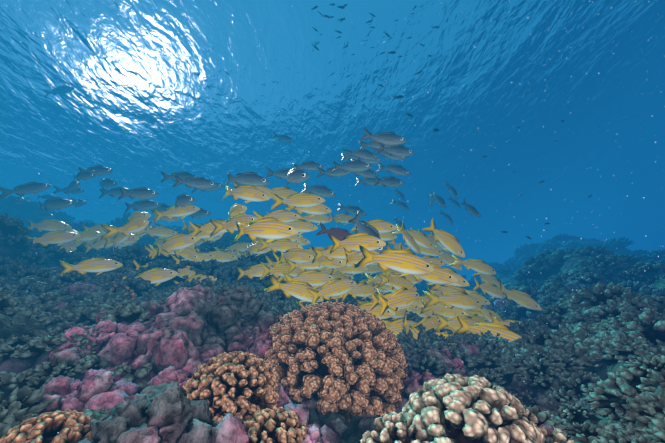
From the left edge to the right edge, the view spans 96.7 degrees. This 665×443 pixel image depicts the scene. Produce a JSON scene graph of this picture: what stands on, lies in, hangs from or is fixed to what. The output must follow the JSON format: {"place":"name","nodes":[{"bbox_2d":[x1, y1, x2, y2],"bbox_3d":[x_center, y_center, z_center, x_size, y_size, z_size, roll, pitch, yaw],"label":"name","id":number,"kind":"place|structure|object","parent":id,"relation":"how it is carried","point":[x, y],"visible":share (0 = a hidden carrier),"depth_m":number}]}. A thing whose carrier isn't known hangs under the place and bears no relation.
{"place":"outdoors","nodes":[
{"label":"outdoors","id":0,"kind":"place"},
{"bbox_2d":[0,182,51,198],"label":"fish","id":1,"kind":"object","parent":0,"point":[33,188],"visible":1,"depth_m":1.92},
{"bbox_2d":[28,219,71,231],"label":"snapper","id":2,"kind":"object","parent":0,"point":[51,225],"visible":0.96,"depth_m":2.09},
{"bbox_2d":[23,230,80,245],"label":"snapper","id":3,"kind":"object","parent":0,"point":[59,237],"visible":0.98,"depth_m":1.79},
{"bbox_2d":[38,197,75,212],"bbox_3d":[-1.875,-0.118,1.985,0.282,0.125,0.063,-13,-24,3],"label":"fish","id":4,"kind":"object","parent":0,"point":[57,203],"visible":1,"depth_m":1.96},
{"bbox_2d":[44,85,74,97],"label":"fish","id":5,"kind":"object","parent":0,"point":[63,89],"visible":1,"depth_m":4.79},
{"bbox_2d":[53,185,84,194],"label":"fish","id":6,"kind":"object","parent":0,"point":[76,190],"visible":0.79,"depth_m":2.77},
{"bbox_2d":[73,172,95,181],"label":"fish","id":7,"kind":"object","parent":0,"point":[83,176],"visible":1,"depth_m":2.15},
{"bbox_2d":[74,230,101,242],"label":"fish","id":8,"kind":"object","parent":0,"point":[88,235],"visible":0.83,"depth_m":1.96},
{"bbox_2d":[59,257,122,275],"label":"snapper","id":9,"kind":"object","parent":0,"point":[98,264],"visible":1,"depth_m":1.42},
{"bbox_2d":[77,165,112,176],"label":"fish","id":10,"kind":"object","parent":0,"point":[100,170],"visible":0.98,"depth_m":2.15},
{"bbox_2d":[82,239,112,253],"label":"snapper","id":11,"kind":"object","parent":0,"point":[97,244],"visible":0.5,"depth_m":2.14},
{"bbox_2d":[82,224,113,233],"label":"snapper","id":12,"kind":"object","parent":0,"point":[98,228],"visible":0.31,"depth_m":2.31},
{"bbox_2d":[99,178,117,188],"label":"fish","id":13,"kind":"object","parent":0,"point":[107,182],"visible":1,"depth_m":2.49},
{"bbox_2d":[99,187,129,197],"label":"fish","id":14,"kind":"object","parent":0,"point":[113,192],"visible":0.58,"depth_m":2.37},
{"bbox_2d":[104,234,139,246],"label":"snapper","id":15,"kind":"object","parent":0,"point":[132,238],"visible":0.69,"depth_m":1.94},
{"bbox_2d":[113,232,130,250],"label":"snapper","id":16,"kind":"object","parent":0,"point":[120,238],"visible":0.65,"depth_m":1.72},
{"bbox_2d":[100,218,148,239],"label":"snapper","id":17,"kind":"object","parent":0,"point":[135,225],"visible":1,"depth_m":1.44},
{"bbox_2d":[118,187,158,199],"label":"fish","id":18,"kind":"object","parent":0,"point":[143,193],"visible":1,"depth_m":1.66},
{"bbox_2d":[128,211,150,220],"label":"snapper","id":19,"kind":"object","parent":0,"point":[141,215],"visible":0.71,"depth_m":1.77},
{"bbox_2d":[125,199,161,212],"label":"fish","id":20,"kind":"object","parent":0,"point":[146,204],"visible":1,"depth_m":2.15},
{"bbox_2d":[117,267,178,285],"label":"snapper","id":21,"kind":"object","parent":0,"point":[158,275],"visible":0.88,"depth_m":1.51},
{"bbox_2d":[136,226,177,238],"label":"snapper","id":22,"kind":"object","parent":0,"point":[163,232],"visible":0.92,"depth_m":2.08},
{"bbox_2d":[152,205,199,222],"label":"snapper","id":23,"kind":"object","parent":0,"point":[172,212],"visible":0.9,"depth_m":1.75},
{"bbox_2d":[154,234,199,257],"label":"snapper","id":24,"kind":"object","parent":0,"point":[181,242],"visible":1,"depth_m":1.52},
{"bbox_2d":[161,171,196,181],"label":"fish","id":25,"kind":"object","parent":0,"point":[183,175],"visible":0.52,"depth_m":2.11},
{"bbox_2d":[162,237,199,260],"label":"snapper","id":26,"kind":"object","parent":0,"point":[189,253],"visible":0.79,"depth_m":1.64},
{"bbox_2d":[175,194,195,208],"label":"fish","id":27,"kind":"object","parent":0,"point":[182,200],"visible":1,"depth_m":1.56},
{"bbox_2d":[177,265,194,277],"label":"snapper","id":28,"kind":"object","parent":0,"point":[186,270],"visible":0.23,"depth_m":1.70},
{"bbox_2d":[172,251,215,263],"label":"snapper","id":29,"kind":"object","parent":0,"point":[206,256],"visible":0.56,"depth_m":1.83},
{"bbox_2d":[172,274,216,283],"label":"snapper","id":30,"kind":"object","parent":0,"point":[202,276],"visible":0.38,"depth_m":1.65},
{"bbox_2d":[173,174,216,189],"bbox_3d":[-0.749,-0.212,1.619,0.220,0.081,0.042,4,-14,-15],"label":"fish","id":31,"kind":"object","parent":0,"point":[200,183],"visible":1,"depth_m":1.61},
{"bbox_2d":[187,208,210,218],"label":"fish","id":32,"kind":"object","parent":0,"point":[201,213],"visible":0.94,"depth_m":2.27},
{"bbox_2d":[183,225,221,241],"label":"snapper","id":33,"kind":"object","parent":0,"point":[202,235],"visible":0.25,"depth_m":1.75},
{"bbox_2d":[189,219,227,236],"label":"snapper","id":34,"kind":"object","parent":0,"point":[207,228],"visible":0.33,"depth_m":1.51},
{"bbox_2d":[196,248,237,262],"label":"snapper","id":35,"kind":"object","parent":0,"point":[222,256],"visible":0.71,"depth_m":1.99},
{"bbox_2d":[214,242,249,251],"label":"fish","id":36,"kind":"object","parent":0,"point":[239,246],"visible":0.67,"depth_m":2.44},
{"bbox_2d":[209,213,257,236],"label":"snapper","id":37,"kind":"object","parent":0,"point":[243,219],"visible":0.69,"depth_m":1.43},
{"bbox_2d":[228,203,246,217],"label":"snapper","id":38,"kind":"object","parent":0,"point":[236,209],"visible":0.9,"depth_m":1.51},
{"bbox_2d":[222,185,269,202],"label":"snapper","id":39,"kind":"object","parent":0,"point":[249,193],"visible":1,"depth_m":1.43},
{"bbox_2d":[224,172,269,186],"bbox_3d":[-0.446,-0.213,1.537,0.250,0.092,0.078,8,-11,0],"label":"fish","id":40,"kind":"object","parent":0,"point":[251,178],"visible":0.94,"depth_m":1.51},
{"bbox_2d":[236,264,272,280],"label":"snapper","id":41,"kind":"object","parent":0,"point":[251,272],"visible":0.81,"depth_m":1.61},
{"bbox_2d":[247,241,270,255],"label":"fish","id":42,"kind":"object","parent":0,"point":[253,248],"visible":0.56,"depth_m":1.78},
{"bbox_2d":[234,217,298,242],"bbox_3d":[-0.281,0.023,1.139,0.289,0.147,0.066,-17,-25,14],"label":"snapper","id":43,"kind":"object","parent":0,"point":[271,228],"visible":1,"depth_m":1.11},
{"bbox_2d":[253,209,300,222],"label":"snapper","id":44,"kind":"object","parent":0,"point":[284,215],"visible":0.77,"depth_m":1.63},
{"bbox_2d":[266,166,290,178],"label":"fish","id":45,"kind":"object","parent":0,"point":[280,173],"visible":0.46,"depth_m":2.01},
{"bbox_2d":[257,238,302,252],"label":"snapper","id":46,"kind":"object","parent":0,"point":[281,245],"visible":0.9,"depth_m":1.58},
{"bbox_2d":[261,262,302,278],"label":"snapper","id":47,"kind":"object","parent":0,"point":[279,270],"visible":0.67,"depth_m":1.61},
{"bbox_2d":[271,186,297,200],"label":"fish","id":48,"kind":"object","parent":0,"point":[284,192],"visible":0.4,"depth_m":1.77},
{"bbox_2d":[262,274,323,301],"bbox_3d":[-0.163,0.309,1.308,0.254,0.093,0.112,26,-25,-22],"label":"snapper","id":49,"kind":"object","parent":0,"point":[297,289],"visible":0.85,"depth_m":1.28},
{"bbox_2d":[279,248,313,264],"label":"snapper","id":50,"kind":"object","parent":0,"point":[297,255],"visible":1,"depth_m":1.51},
{"bbox_2d":[270,192,324,209],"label":"snapper","id":51,"kind":"object","parent":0,"point":[305,200],"visible":0.98,"depth_m":1.54},
{"bbox_2d":[286,167,309,185],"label":"fish","id":52,"kind":"object","parent":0,"point":[296,175],"visible":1,"depth_m":1.29},
{"bbox_2d":[287,219,317,233],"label":"snapper","id":53,"kind":"object","parent":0,"point":[301,226],"visible":0.6,"depth_m":1.72},
{"bbox_2d":[286,255,323,273],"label":"snapper","id":54,"kind":"object","parent":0,"point":[303,267],"visible":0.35,"depth_m":1.55},
{"bbox_2d":[282,269,334,290],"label":"snapper","id":55,"kind":"object","parent":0,"point":[315,278],"visible":0.71,"depth_m":1.46},
{"bbox_2d":[293,161,323,171],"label":"fish","id":56,"kind":"object","parent":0,"point":[310,165],"visible":0.96,"depth_m":2.00},
{"bbox_2d":[286,203,331,216],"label":"snapper","id":57,"kind":"object","parent":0,"point":[321,209],"visible":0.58,"depth_m":1.65},
{"bbox_2d":[295,212,332,224],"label":"snapper","id":58,"kind":"object","parent":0,"point":[323,218],"visible":0.81,"depth_m":2.02},
{"bbox_2d":[302,183,335,196],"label":"fish","id":59,"kind":"object","parent":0,"point":[322,190],"visible":1,"depth_m":1.99},
{"bbox_2d":[313,251,346,269],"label":"snapper","id":60,"kind":"object","parent":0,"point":[324,261],"visible":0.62,"depth_m":1.50},
{"bbox_2d":[307,278,356,304],"bbox_3d":[0.006,0.308,1.341,0.260,0.096,0.048,-9,-14,-33],"label":"snapper","id":61,"kind":"object","parent":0,"point":[340,287],"visible":0.98,"depth_m":1.33},
{"bbox_2d":[0,0,664,280],"bbox_3d":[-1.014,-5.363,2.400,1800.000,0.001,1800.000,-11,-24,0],"label":"water surface","id":62,"kind":"object","parent":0,"point":[149,81],"depth_m":7.88},
{"bbox_2d":[0,202,664,442],"bbox_3d":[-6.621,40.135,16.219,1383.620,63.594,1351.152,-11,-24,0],"label":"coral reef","id":63,"kind":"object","parent":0,"point":[24,324],"depth_m":0.83},
{"bbox_2d":[0,409,95,442],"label":"cauliflower coral","id":64,"kind":"object","parent":63,"relation":"on","point":[70,426],"visible":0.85,"depth_m":0.30},
{"bbox_2d":[183,351,278,421],"bbox_3d":[-0.165,0.276,0.476,0.151,0.126,0.140,-11,-24,0],"label":"cauliflower coral","id":65,"kind":"object","parent":63,"relation":"on","point":[237,384],"visible":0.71,"depth_m":0.45},
{"bbox_2d":[244,407,307,442],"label":"cauliflower coral","id":66,"kind":"object","parent":63,"relation":"on","point":[276,425],"visible":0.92,"depth_m":0.35},
{"bbox_2d":[37,282,553,442],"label":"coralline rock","id":67,"kind":"object","parent":63,"relation":"on","point":[188,330],"visible":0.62,"depth_m":0.59},
{"bbox_2d":[0,194,664,442],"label":"reef coral heads","id":68,"kind":"object","parent":63,"relation":"on","point":[630,326],"visible":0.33,"depth_m":1.00},
{"bbox_2d":[106,281,136,299],"bbox_3d":[-1.024,0.359,1.371,0.196,0.176,0.185,-11,-24,0],"label":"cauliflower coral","id":69,"kind":"object","parent":68,"relation":"on","point":[131,293],"visible":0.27,"depth_m":1.38},
{"bbox_2d":[264,301,407,422],"bbox_3d":[-0.016,0.374,0.760,0.410,0.341,0.367,-11,-24,0],"label":"cauliflower coral","id":70,"kind":"object","parent":63,"relation":"on","point":[347,362],"visible":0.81,"depth_m":0.65},
{"bbox_2d":[360,411,433,442],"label":"lobe coral","id":71,"kind":"object","parent":63,"relation":"on","point":[393,427],"visible":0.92,"depth_m":0.40},
{"bbox_2d":[402,373,543,442],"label":"lobe coral","id":72,"kind":"object","parent":63,"relation":"on","point":[480,411],"visible":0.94,"depth_m":0.39},
{"bbox_2d":[521,409,537,424],"bbox_3d":[0.260,0.294,0.422,0.077,0.054,0.065,-4,-25,-15],"label":"lobe coral","id":73,"kind":"object","parent":63,"relation":"on","point":[532,417],"visible":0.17,"depth_m":0.42},
{"bbox_2d":[536,425,573,442],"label":"lobe coral","id":74,"kind":"object","parent":63,"relation":"on","point":[557,436],"visible":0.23,"depth_m":0.39},
{"bbox_2d":[311,245,353,262],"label":"snapper","id":75,"kind":"object","parent":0,"point":[338,253],"visible":0.42,"depth_m":1.46},
{"bbox_2d":[316,222,351,240],"bbox_3d":[0.034,0.076,1.660,0.240,0.088,0.045,18,-12,0],"label":"fish","id":76,"kind":"object","parent":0,"point":[340,234],"visible":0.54,"depth_m":1.66},
{"bbox_2d":[317,166,351,177],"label":"fish","id":77,"kind":"object","parent":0,"point":[338,172],"visible":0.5,"depth_m":1.89},
{"bbox_2d":[6,1,664,432],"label":"marine snow","id":78,"kind":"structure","parent":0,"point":[506,141],"depth_m":1.02},
{"bbox_2d":[329,213,354,224],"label":"snapper","id":79,"kind":"object","parent":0,"point":[345,218],"visible":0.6,"depth_m":2.47},
{"bbox_2d":[330,266,367,275],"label":"fish","id":80,"kind":"object","parent":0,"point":[350,270],"visible":0.62,"depth_m":1.83},
{"bbox_2d":[335,203,366,215],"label":"fish","id":81,"kind":"object","parent":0,"point":[354,210],"visible":1,"depth_m":2.58},
{"bbox_2d":[332,159,371,172],"bbox_3d":[0.115,-0.327,1.759,0.248,0.091,0.047,3,-12,18],"label":"fish","id":82,"kind":"object","parent":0,"point":[356,166],"visible":1,"depth_m":1.75},
{"bbox_2d":[329,232,385,254],"bbox_3d":[0.099,0.090,1.219,0.252,0.093,0.047,-2,-2,27],"label":"snapper","id":83,"kind":"object","parent":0,"point":[348,243],"visible":0.96,"depth_m":1.21},
{"bbox_2d":[342,282,376,300],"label":"snapper","id":84,"kind":"object","parent":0,"point":[364,290],"visible":1,"depth_m":1.53},
{"bbox_2d":[343,248,375,267],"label":"snapper","id":85,"kind":"object","parent":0,"point":[354,258],"visible":0.46,"depth_m":1.32},
{"bbox_2d":[343,149,377,161],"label":"fish","id":86,"kind":"object","parent":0,"point":[366,154],"visible":1,"depth_m":1.79},
{"bbox_2d":[344,169,377,178],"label":"fish","id":87,"kind":"object","parent":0,"point":[368,173],"visible":0.62,"depth_m":2.13},
{"bbox_2d":[350,265,380,274],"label":"snapper","id":88,"kind":"object","parent":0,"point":[374,269],"visible":0.42,"depth_m":2.26},
{"bbox_2d":[348,209,384,252],"bbox_3d":[0.161,0.054,1.355,0.095,0.260,0.081,-47,-26,15],"label":"fish","id":89,"kind":"object","parent":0,"point":[366,227],"visible":0.5,"depth_m":1.34},
{"bbox_2d":[355,177,380,186],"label":"fish","id":90,"kind":"object","parent":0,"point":[369,181],"visible":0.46,"depth_m":2.42},
{"bbox_2d":[358,140,387,151],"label":"fish","id":91,"kind":"object","parent":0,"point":[372,144],"visible":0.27,"depth_m":1.79},
{"bbox_2d":[350,218,396,233],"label":"snapper","id":92,"kind":"object","parent":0,"point":[381,226],"visible":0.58,"depth_m":1.64},
{"bbox_2d":[357,302,395,318],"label":"snapper","id":93,"kind":"object","parent":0,"point":[377,310],"visible":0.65,"depth_m":1.39},
{"bbox_2d":[364,272,392,287],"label":"snapper","id":94,"kind":"object","parent":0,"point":[377,279],"visible":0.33,"depth_m":1.78},
{"bbox_2d":[360,126,406,146],"bbox_3d":[0.259,-0.418,1.474,0.222,0.081,0.069,11,-8,23],"label":"fish","id":95,"kind":"object","parent":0,"point":[389,138],"visible":1,"depth_m":1.48},
{"bbox_2d":[365,300,409,320],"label":"snapper","id":96,"kind":"object","parent":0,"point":[400,313],"visible":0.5,"depth_m":1.63},
{"bbox_2d":[379,232,396,240],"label":"snapper","id":97,"kind":"object","parent":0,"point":[388,236],"visible":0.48,"depth_m":1.86},
{"bbox_2d":[374,175,404,188],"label":"fish","id":98,"kind":"object","parent":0,"point":[391,181],"visible":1,"depth_m":2.07},
{"bbox_2d":[375,148,406,160],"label":"fish","id":99,"kind":"object","parent":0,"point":[386,155],"visible":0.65,"depth_m":1.98},
{"bbox_2d":[375,163,410,175],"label":"fish","id":100,"kind":"object","parent":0,"point":[397,169],"visible":1,"depth_m":2.10},
{"bbox_2d":[369,293,417,311],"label":"snapper","id":101,"kind":"object","parent":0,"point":[377,300],"visible":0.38,"depth_m":1.29},
{"bbox_2d":[355,245,434,275],"bbox_3d":[0.230,0.150,1.086,0.270,0.099,0.119,12,-11,0],"label":"snapper","id":102,"kind":"object","parent":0,"point":[406,262],"visible":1,"depth_m":1.04},
{"bbox_2d":[376,143,413,157],"bbox_3d":[0.376,-0.424,1.752,0.228,0.083,0.071,8,-4,4],"label":"fish","id":103,"kind":"object","parent":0,"point":[400,150],"visible":0.98,"depth_m":1.76},
{"bbox_2d":[378,287,418,315],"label":"snapper","id":104,"kind":"object","parent":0,"point":[404,297],"visible":1,"depth_m":1.10},
{"bbox_2d":[377,272,422,287],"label":"snapper","id":105,"kind":"object","parent":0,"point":[409,277],"visible":0.29,"depth_m":1.69},
{"bbox_2d":[387,270,416,290],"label":"snapper","id":106,"kind":"object","parent":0,"point":[397,281],"visible":0.94,"depth_m":1.43},
{"bbox_2d":[387,318,417,336],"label":"snapper","id":107,"kind":"object","parent":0,"point":[395,327],"visible":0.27,"depth_m":1.33},
{"bbox_2d":[400,221,420,253],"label":"snapper","id":108,"kind":"object","parent":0,"point":[409,240],"visible":1,"depth_m":1.74},
{"bbox_2d":[402,312,418,338],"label":"snapper","id":109,"kind":"object","parent":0,"point":[414,331],"visible":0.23,"depth_m":1.27},
{"bbox_2d":[392,223,434,249],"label":"snapper","id":110,"kind":"object","parent":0,"point":[421,239],"visible":0.83,"depth_m":1.84},
{"bbox_2d":[406,244,442,255],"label":"snapper","id":111,"kind":"object","parent":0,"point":[431,252],"visible":0.58,"depth_m":1.90},
{"bbox_2d":[401,263,457,284],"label":"snapper","id":112,"kind":"object","parent":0,"point":[439,275],"visible":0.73,"depth_m":1.30},
{"bbox_2d":[418,316,440,330],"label":"fish","id":113,"kind":"object","parent":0,"point":[427,323],"visible":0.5,"depth_m":1.39},
{"bbox_2d":[421,255,445,266],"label":"snapper","id":114,"kind":"object","parent":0,"point":[437,261],"visible":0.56,"depth_m":1.72},
{"bbox_2d":[422,218,464,256],"bbox_3d":[0.609,0.100,1.583,0.095,0.258,0.073,-48,-16,8],"label":"snapper","id":115,"kind":"object","parent":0,"point":[449,242],"visible":1,"depth_m":1.58},
{"bbox_2d":[420,298,469,319],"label":"snapper","id":116,"kind":"object","parent":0,"point":[441,309],"visible":0.71,"depth_m":1.57},
{"bbox_2d":[435,246,461,269],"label":"snapper","id":117,"kind":"object","parent":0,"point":[447,258],"visible":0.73,"depth_m":2.14},
{"bbox_2d":[427,284,470,295],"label":"snapper","id":118,"kind":"object","parent":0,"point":[446,289],"visible":0.31,"depth_m":1.65},
{"bbox_2d":[423,290,481,311],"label":"snapper","id":119,"kind":"object","parent":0,"point":[459,299],"visible":1,"depth_m":1.46},
{"bbox_2d":[441,267,469,286],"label":"snapper","id":120,"kind":"object","parent":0,"point":[462,282],"visible":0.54,"depth_m":1.43},
{"bbox_2d":[435,313,478,334],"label":"snapper","id":121,"kind":"object","parent":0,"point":[454,323],"visible":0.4,"depth_m":1.40},
{"bbox_2d":[461,198,480,216],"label":"fish","id":122,"kind":"object","parent":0,"point":[472,210],"visible":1,"depth_m":2.69},
{"bbox_2d":[448,254,495,274],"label":"snapper","id":123,"kind":"object","parent":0,"point":[480,266],"visible":1,"depth_m":1.84},
{"bbox_2d":[468,290,490,304],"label":"snapper","id":124,"kind":"object","parent":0,"point":[482,300],"visible":0.46,"depth_m":1.89},
{"bbox_2d":[472,272,499,288],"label":"snapper","id":125,"kind":"object","parent":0,"point":[485,278],"visible":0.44,"depth_m":2.11},
{"bbox_2d":[469,306,503,321],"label":"snapper","id":126,"kind":"object","parent":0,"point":[486,314],"visible":0.27,"depth_m":1.79},
{"bbox_2d":[456,315,521,341],"bbox_3d":[0.629,0.448,1.172,0.270,0.099,0.050,7,2,38],"label":"snapper","id":127,"kind":"object","parent":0,"point":[502,330],"visible":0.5,"depth_m":1.18},
{"bbox_2d":[473,277,505,297],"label":"snapper","id":128,"kind":"object","parent":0,"point":[494,290],"visible":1,"depth_m":1.78},
{"bbox_2d":[489,311,520,325],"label":"snapper","id":129,"kind":"object","parent":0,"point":[496,320],"visible":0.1,"depth_m":1.53},
{"bbox_2d":[500,280,541,310],"bbox_3d":[1.218,0.498,1.937,0.079,0.279,0.103,7,-73,-50],"label":"snapper","id":130,"kind":"object","parent":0,"point":[527,301],"visible":1,"depth_m":1.90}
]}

